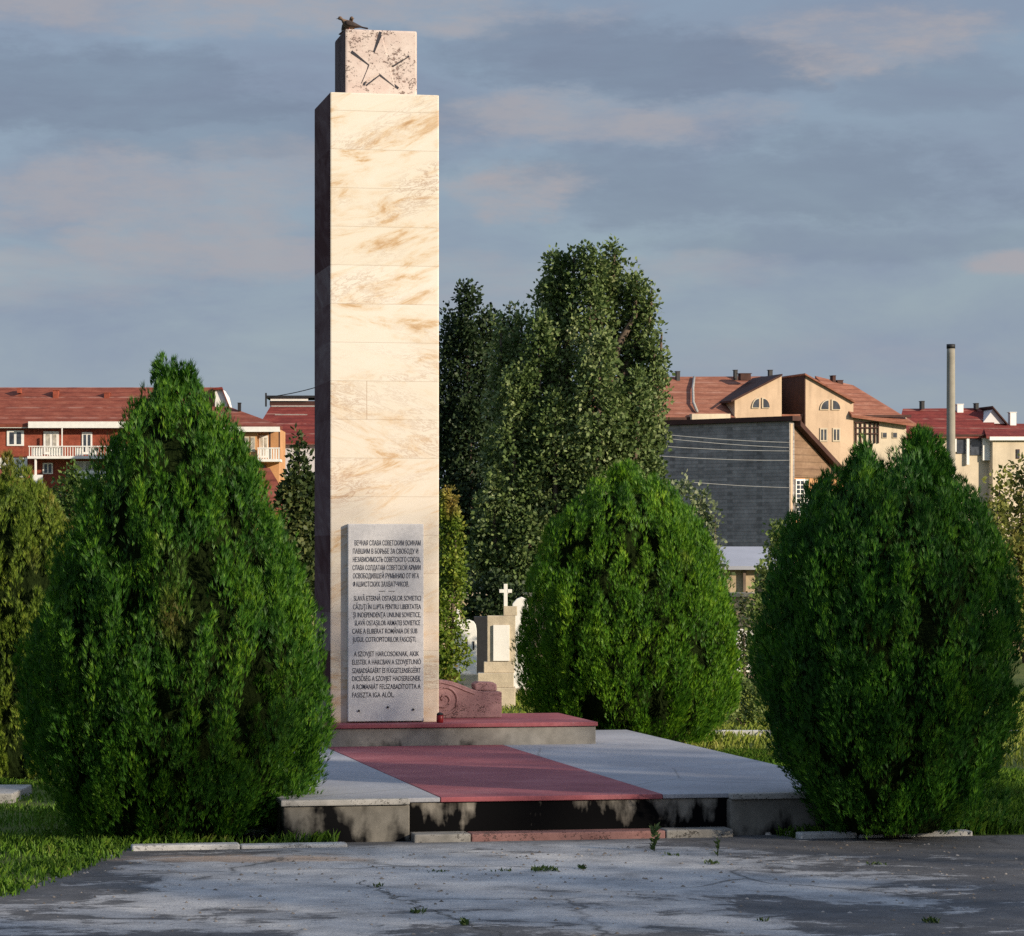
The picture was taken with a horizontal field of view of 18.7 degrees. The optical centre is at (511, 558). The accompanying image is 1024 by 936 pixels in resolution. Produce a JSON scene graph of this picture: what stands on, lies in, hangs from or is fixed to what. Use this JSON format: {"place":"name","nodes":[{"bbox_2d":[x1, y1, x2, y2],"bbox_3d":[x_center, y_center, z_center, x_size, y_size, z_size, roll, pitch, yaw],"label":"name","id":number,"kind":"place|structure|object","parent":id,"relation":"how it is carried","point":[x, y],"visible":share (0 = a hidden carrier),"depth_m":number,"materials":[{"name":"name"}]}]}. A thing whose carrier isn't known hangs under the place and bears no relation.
{"place":"outdoors","nodes":[
{"label":"outdoors","id":0,"kind":"place"},
{"bbox_2d":[0,387,231,514],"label":"apartment block","id":1,"kind":"structure","parent":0,"point":[46,433],"depth_m":262.60,"materials":[{"name":"red brick"}]},
{"bbox_2d":[7,430,23,445],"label":"window","id":2,"kind":"structure","parent":1,"relation":"in","point":[14,437],"depth_m":262.51,"materials":[{"name":"white paint"}]},
{"bbox_2d":[43,463,52,473],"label":"window","id":3,"kind":"structure","parent":1,"relation":"in","point":[47,467],"depth_m":262.51,"materials":[{"name":"white paint"}]},
{"bbox_2d":[44,431,58,453],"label":"window","id":4,"kind":"structure","parent":1,"relation":"in","point":[51,438],"depth_m":262.51,"materials":[{"name":"white paint"}]},
{"bbox_2d":[75,461,93,470],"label":"window","id":5,"kind":"structure","parent":1,"relation":"in","point":[83,464],"depth_m":262.51,"materials":[{"name":"white paint"}]},
{"bbox_2d":[82,432,91,453],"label":"window","id":6,"kind":"structure","parent":1,"relation":"in","point":[86,436],"depth_m":262.51,"materials":[{"name":"white paint"}]},
{"bbox_2d":[198,403,284,484],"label":"ochre house","id":7,"kind":"structure","parent":0,"point":[267,439],"depth_m":251.37,"materials":[{"name":"red tile"}]},
{"bbox_2d":[250,436,254,451],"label":"window","id":8,"kind":"structure","parent":7,"relation":"in","point":[252,438],"depth_m":249.87,"materials":[{"name":"white glass"}]},
{"bbox_2d":[259,436,267,457],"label":"window","id":9,"kind":"structure","parent":7,"relation":"in","point":[263,440],"depth_m":251.53,"materials":[{"name":"white paint"}]},
{"bbox_2d":[266,387,314,397],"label":"power line","id":10,"kind":"object","parent":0,"point":[290,393],"visible":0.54,"depth_m":237.75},
{"bbox_2d":[0,835,1023,935],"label":"forecourt","id":11,"kind":"structure","parent":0,"point":[708,904],"depth_m":18.76,"materials":[{"name":"concrete"}]},
{"bbox_2d":[410,907,426,914],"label":"weed","id":12,"kind":"object","parent":11,"relation":"on","point":[415,911],"visible":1,"depth_m":17.55,"materials":[{"name":"green plant"}]},
{"bbox_2d":[458,917,469,924],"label":"weed","id":13,"kind":"object","parent":11,"relation":"on","point":[464,921],"visible":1,"depth_m":16.99,"materials":[{"name":"green plant"}]},
{"bbox_2d":[527,864,558,871],"bbox_3d":[0.196,1.980,19.940,0.206,0.041,0.208,0,0,-26],"label":"weed","id":14,"kind":"object","parent":11,"relation":"on","point":[541,868],"visible":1,"depth_m":19.93,"materials":[{"name":"green plant"}]},
{"bbox_2d":[577,864,586,868],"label":"weed","id":15,"kind":"object","parent":11,"relation":"on","point":[581,866],"visible":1,"depth_m":20.04,"materials":[{"name":"green plant"}]},
{"bbox_2d":[649,822,660,850],"bbox_3d":[0.977,1.903,21.282,0.087,0.214,0.117,0,0,0],"label":"weed","id":16,"kind":"object","parent":11,"relation":"on","point":[654,830],"visible":1,"depth_m":21.27,"materials":[{"name":"green plant"}]},
{"bbox_2d":[662,852,687,856],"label":"weed","id":17,"kind":"object","parent":11,"relation":"on","point":[669,854],"visible":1,"depth_m":20.96,"materials":[{"name":"green plant"}]},
{"bbox_2d":[704,859,718,863],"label":"weed","id":18,"kind":"object","parent":11,"relation":"on","point":[710,861],"visible":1,"depth_m":20.43,"materials":[{"name":"green plant"}]},
{"bbox_2d":[713,838,719,855],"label":"weed","id":19,"kind":"object","parent":11,"relation":"on","point":[717,842],"visible":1,"depth_m":20.92,"materials":[{"name":"green plant"}]},
{"bbox_2d":[866,861,886,864],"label":"weed","id":20,"kind":"object","parent":11,"relation":"on","point":[876,863],"visible":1,"depth_m":20.34,"materials":[{"name":"green plant"}]},
{"bbox_2d":[921,915,941,922],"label":"weed","id":21,"kind":"object","parent":11,"relation":"on","point":[931,919],"visible":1,"depth_m":17.09,"materials":[{"name":"green plant"}]},
{"bbox_2d":[0,571,1023,896],"bbox_3d":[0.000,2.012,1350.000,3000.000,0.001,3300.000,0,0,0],"label":"ground","id":22,"kind":"structure","parent":0,"point":[258,833],"depth_m":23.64,"materials":[{"name":"green plant"}]},
{"bbox_2d":[0,785,31,802],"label":"path slab","id":23,"kind":"structure","parent":22,"relation":"on","point":[8,793],"depth_m":25.93,"materials":[{"name":"concrete"}]},
{"bbox_2d":[0,449,72,780],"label":"thuja","id":24,"kind":"object","parent":22,"relation":"on","point":[32,517],"visible":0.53,"depth_m":27.67,"materials":[{"name":"green plant"}]},
{"bbox_2d":[45,458,104,626],"bbox_3d":[-7.710,0.151,54.981,1.888,3.868,1.619,0,0,0],"label":"broadleaf tree","id":25,"kind":"object","parent":22,"relation":"on","point":[69,480],"visible":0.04,"depth_m":54.91,"materials":[{"name":"green plant"}]},
{"bbox_2d":[10,350,339,840],"bbox_3d":[-2.437,0.273,22.485,2.416,3.586,2.359,0,0,0],"label":"thuja","id":26,"kind":"object","parent":22,"relation":"on","point":[171,695],"visible":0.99,"depth_m":21.92,"materials":[{"name":"green plant"}]},
{"bbox_2d":[131,842,239,850],"bbox_3d":[-2.247,2.007,21.425,0.738,0.087,0.140,0,0,-11],"label":"kerb stone","id":27,"kind":"object","parent":22,"relation":"on","point":[185,846],"visible":0.56,"depth_m":21.38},
{"bbox_2d":[254,468,286,531],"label":"cottage","id":28,"kind":"structure","parent":22,"relation":"on","point":[269,476],"depth_m":122.03,"materials":[{"name":"red tile"}]},
{"bbox_2d":[263,393,314,478],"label":"terrace house","id":29,"kind":"structure","parent":22,"relation":"on","point":[285,412],"depth_m":275.90,"materials":[{"name":"red tile"}]},
{"bbox_2d":[240,842,346,848],"bbox_3d":[-1.514,2.012,21.585,0.738,0.075,0.140,0,0,-11],"label":"kerb stone","id":30,"kind":"object","parent":22,"relation":"on","point":[290,845],"visible":0.56,"depth_m":21.53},
{"bbox_2d":[273,423,314,648],"bbox_3d":[-3.071,0.025,45.992,1.151,4.086,0.842,0,0,-41],"label":"tree","id":31,"kind":"object","parent":22,"relation":"on","point":[295,495],"visible":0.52,"depth_m":45.87,"materials":[{"name":"green plant"}]},
{"bbox_2d":[439,484,475,684],"bbox_3d":[-0.864,0.554,39.916,0.674,3.043,0.762,0,0,22],"label":"shrub","id":32,"kind":"object","parent":22,"relation":"on","point":[449,656],"visible":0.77,"depth_m":39.89,"materials":[{"name":"green plant"}]},
{"bbox_2d":[453,609,477,688],"bbox_3d":[-0.728,1.385,46.930,0.425,1.329,0.460,0,0,0],"label":"gravestone","id":33,"kind":"object","parent":22,"relation":"on","point":[471,675],"visible":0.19,"depth_m":47.00,"materials":[{"name":"white stone"}]},
{"bbox_2d":[474,616,486,673],"bbox_3d":[-0.483,1.491,50.060,0.380,1.118,0.280,0,0,0],"label":"gravestone","id":34,"kind":"object","parent":22,"relation":"on","point":[480,622],"visible":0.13,"depth_m":50.00,"materials":[{"name":"black stone"}]},
{"bbox_2d":[439,278,528,590],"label":"poplar tree","id":35,"kind":"object","parent":22,"relation":"on","point":[463,428],"visible":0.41,"depth_m":87.77,"materials":[{"name":"green plant"}]},
{"bbox_2d":[461,567,530,620],"bbox_3d":[-0.288,1.114,60.045,1.491,1.921,0.870,0,0,0],"label":"shrub","id":36,"kind":"object","parent":22,"relation":"on","point":[491,602],"visible":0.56,"depth_m":59.95,"materials":[{"name":"green plant"}]},
{"bbox_2d":[478,584,516,707],"bbox_3d":[-0.219,1.197,42.050,0.575,1.706,0.500,0,0,0],"label":"gravestone","id":37,"kind":"object","parent":22,"relation":"on","point":[499,670],"visible":0.86,"depth_m":41.95,"materials":[{"name":"beige stone"}]},
{"bbox_2d":[512,597,530,696],"bbox_3d":[0.121,1.303,45.070,0.370,1.494,0.260,0,0,0],"label":"gravestone","id":38,"kind":"object","parent":22,"relation":"on","point":[518,603],"visible":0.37,"depth_m":45.00,"materials":[{"name":"white stone"}]},
{"bbox_2d":[263,730,834,842],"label":"monument platform","id":39,"kind":"structure","parent":22,"relation":"on","point":[619,784],"depth_m":22.57,"materials":[{"name":"concrete"}]},
{"bbox_2d":[307,29,597,746],"bbox_3d":[-1.272,-1.567,29.019,3.862,6.595,1.715,0,0,-11],"label":"obelisk monument","id":40,"kind":"object","parent":39,"relation":"on","point":[376,356],"visible":0.99,"depth_m":28.46,"materials":[{"name":"stone"}]},
{"bbox_2d":[339,16,354,34],"bbox_3d":[-1.528,-4.936,28.895,0.118,0.144,0.347,0,0,-21],"label":"dove","id":41,"kind":"object","parent":40,"relation":"on","point":[343,28],"visible":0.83,"depth_m":28.84,"materials":[{"name":"grey"}]},
{"bbox_2d":[337,16,367,28],"bbox_3d":[-1.471,-4.926,28.671,0.299,0.124,0.102,0,0,-11],"label":"dove","id":42,"kind":"object","parent":40,"relation":"on","point":[348,24],"visible":1,"depth_m":28.64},
{"bbox_2d":[436,712,442,722],"bbox_3d":[-0.658,1.450,28.404,0.062,0.095,0.060,0,0,0],"label":"votive candle","id":43,"kind":"object","parent":40,"relation":"on","point":[439,717],"visible":1,"depth_m":28.38,"materials":[{"name":"red plastic"}]},
{"bbox_2d":[439,679,501,717],"bbox_3d":[-0.470,1.317,29.402,0.700,0.360,0.353,0,0,-11],"label":"scroll stone","id":44,"kind":"object","parent":40,"relation":"on","point":[481,699],"visible":0.84,"depth_m":29.25,"materials":[{"name":"pink stone"}]},
{"bbox_2d":[459,233,675,591],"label":"poplar tree","id":45,"kind":"object","parent":22,"relation":"on","point":[559,442],"visible":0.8,"depth_m":78.83,"materials":[{"name":"green plant"}]},
{"bbox_2d":[509,457,744,744],"bbox_3d":[1.206,0.498,32.568,2.496,3.135,2.528,0,0,0],"label":"thuja","id":46,"kind":"object","parent":22,"relation":"on","point":[627,568],"visible":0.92,"depth_m":31.93,"materials":[{"name":"green plant"}]},
{"bbox_2d":[311,592,1018,655],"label":"cemetery wall","id":47,"kind":"structure","parent":22,"relation":"on","point":[744,595],"depth_m":64.00,"materials":[{"name":"beige paint"}]},
{"bbox_2d":[667,469,735,590],"bbox_3d":[3.646,0.139,62.047,1.655,3.862,1.046,0,0,0],"label":"shrub","id":48,"kind":"object","parent":22,"relation":"on","point":[700,504],"visible":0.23,"depth_m":62.03,"materials":[{"name":"green plant"}]},
{"bbox_2d":[720,590,755,686],"bbox_3d":[3.565,1.288,48.028,0.897,1.593,0.624,0,0,0],"label":"shrub","id":49,"kind":"object","parent":22,"relation":"on","point":[743,635],"visible":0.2,"depth_m":47.99,"materials":[{"name":"green plant"}]},
{"bbox_2d":[725,676,765,725],"bbox_3d":[2.820,1.743,37.553,0.634,0.659,0.428,0,0,0],"label":"bush","id":50,"kind":"object","parent":22,"relation":"on","point":[746,686],"visible":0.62,"depth_m":37.52,"materials":[{"name":"green plant"}]},
{"bbox_2d":[656,416,841,562],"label":"grey hall","id":51,"kind":"structure","parent":22,"relation":"on","point":[748,509],"depth_m":126.47,"materials":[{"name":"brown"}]},
{"bbox_2d":[795,479,808,512],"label":"lattice window","id":52,"kind":"structure","parent":51,"relation":"in","point":[798,482],"depth_m":125.43,"materials":[{"name":"white paint"}]},
{"bbox_2d":[593,370,915,466],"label":"gabled apartment house","id":53,"kind":"structure","parent":22,"relation":"on","point":[837,416],"depth_m":257.94,"materials":[{"name":"paint"}]},
{"bbox_2d":[751,398,758,407],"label":"arched window","id":54,"kind":"structure","parent":53,"relation":"in","point":[755,404],"depth_m":255.49,"materials":[{"name":"white glass"}]},
{"bbox_2d":[762,398,769,407],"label":"arched window","id":55,"kind":"structure","parent":53,"relation":"in","point":[765,404],"depth_m":255.74,"materials":[{"name":"white glass"}]},
{"bbox_2d":[820,428,827,441],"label":"window","id":56,"kind":"structure","parent":53,"relation":"in","point":[823,431],"depth_m":257.37,"materials":[{"name":"white glass"}]},
{"bbox_2d":[820,399,828,409],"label":"arched window","id":57,"kind":"structure","parent":53,"relation":"in","point":[824,405],"depth_m":257.37,"materials":[{"name":"white glass"}]},
{"bbox_2d":[831,399,839,409],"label":"arched window","id":58,"kind":"structure","parent":53,"relation":"in","point":[835,405],"depth_m":257.68,"materials":[{"name":"white glass"}]},
{"bbox_2d":[832,428,840,441],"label":"window","id":59,"kind":"structure","parent":53,"relation":"in","point":[836,432],"depth_m":257.74,"materials":[{"name":"white glass"}]},
{"bbox_2d":[882,432,886,437],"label":"window","id":60,"kind":"structure","parent":53,"relation":"in","point":[884,434],"depth_m":259.38,"materials":[{"name":"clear glass"}]},
{"bbox_2d":[892,432,897,437],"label":"window","id":61,"kind":"structure","parent":53,"relation":"in","point":[894,434],"depth_m":259.70,"materials":[{"name":"white glass"}]},
{"bbox_2d":[740,517,786,676],"bbox_3d":[3.730,0.747,43.966,1.209,2.664,0.657,0,0,-30],"label":"shrub","id":62,"kind":"object","parent":22,"relation":"on","point":[758,580],"visible":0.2,"depth_m":43.85,"materials":[{"name":"green plant"}]},
{"bbox_2d":[796,831,856,838],"bbox_3d":[2.254,2.006,22.333,0.421,0.089,0.140,0,0,-11],"label":"kerb stone","id":63,"kind":"object","parent":22,"relation":"on","point":[819,834],"visible":0.56,"depth_m":22.27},
{"bbox_2d":[716,730,1023,735],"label":"path edging","id":64,"kind":"object","parent":22,"relation":"on","point":[746,731],"depth_m":35.30,"materials":[{"name":"grey concrete"}]},
{"bbox_2d":[744,422,1023,838],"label":"thuja","id":65,"kind":"object","parent":22,"relation":"on","point":[881,683],"visible":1,"depth_m":21.81,"materials":[{"name":"green plant"}]},
{"bbox_2d":[857,833,915,837],"bbox_3d":[2.683,2.014,22.396,0.421,0.072,0.140,0,0,-11],"label":"kerb stone","id":66,"kind":"object","parent":22,"relation":"on","point":[859,835],"visible":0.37,"depth_m":22.32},
{"bbox_2d":[916,829,971,836],"bbox_3d":[3.105,2.008,22.498,0.421,0.085,0.140,0,0,-11],"label":"kerb stone","id":67,"kind":"object","parent":22,"relation":"on","point":[963,832],"visible":0.34,"depth_m":22.44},
{"bbox_2d":[946,344,954,475],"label":"utility pole","id":68,"kind":"object","parent":22,"relation":"on","point":[950,430],"visible":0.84,"depth_m":291.65,"materials":[{"name":"concrete"}]},
{"bbox_2d":[982,452,1023,662],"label":"broadleaf tree","id":69,"kind":"object","parent":22,"relation":"on","point":[1002,508],"visible":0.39,"depth_m":59.87,"materials":[{"name":"green plant"}]},
{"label":"utility pole","id":70,"kind":"object","parent":22,"relation":"on","visible":0},
{"bbox_2d":[668,446,763,450],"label":"power line","id":71,"kind":"object","parent":70,"relation":"attached to","point":[720,449],"visible":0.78,"depth_m":119.07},
{"bbox_2d":[663,456,788,460],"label":"power line","id":72,"kind":"object","parent":70,"relation":"attached to","point":[729,459],"visible":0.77,"depth_m":119.64,"materials":[{"name":"black metal"}]},
{"bbox_2d":[672,435,788,442],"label":"power line","id":73,"kind":"object","parent":70,"relation":"attached to","point":[728,439],"visible":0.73,"depth_m":119.56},
{"bbox_2d":[673,439,788,447],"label":"power line","id":74,"kind":"object","parent":70,"relation":"attached to","point":[729,444],"visible":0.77,"depth_m":119.86,"materials":[{"name":"black metal"}]},
{"bbox_2d":[692,482,788,487],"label":"power line","id":75,"kind":"object","parent":70,"relation":"attached to","point":[741,485],"visible":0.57,"depth_m":120.63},
{"bbox_2d":[0,0,1023,487],"label":"sky","id":76,"kind":"structure","parent":0,"point":[820,188],"materials":[{"name":"blue"}]},
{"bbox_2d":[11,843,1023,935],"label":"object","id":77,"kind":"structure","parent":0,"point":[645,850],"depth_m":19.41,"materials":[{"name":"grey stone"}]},
{"bbox_2d":[303,689,1023,766],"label":"grass","id":78,"kind":"structure","parent":0,"point":[730,739],"depth_m":33.87,"materials":[{"name":"green plant"}]},
{"bbox_2d":[736,629,752,676],"bbox_3d":[3.904,1.616,52.075,0.500,0.868,0.350,0,0,0],"label":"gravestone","id":79,"kind":"object","parent":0,"point":[747,671],"visible":0.05,"depth_m":52.00,"materials":[{"name":"white stone"}]},
{"bbox_2d":[709,547,782,591],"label":"shed","id":80,"kind":"structure","parent":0,"point":[743,561],"depth_m":104.35,"materials":[{"name":"grey metal"}]},
{"bbox_2d":[901,401,1023,558],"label":"cream house","id":81,"kind":"structure","parent":0,"point":[988,439],"depth_m":305.19,"materials":[{"name":"red tile"}]},
{"bbox_2d":[957,440,965,453],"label":"porch window","id":82,"kind":"structure","parent":81,"relation":"in","point":[961,444],"depth_m":304.66,"materials":[{"name":"grey glass"}]},
{"bbox_2d":[970,438,981,454],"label":"porch window","id":83,"kind":"structure","parent":81,"relation":"in","point":[975,443],"depth_m":305.03,"materials":[{"name":"grey glass"}]},
{"bbox_2d":[1016,449,1019,458],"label":"window","id":84,"kind":"structure","parent":81,"relation":"in","point":[1017,450],"depth_m":304.96,"materials":[{"name":"white glass"}]}
]}

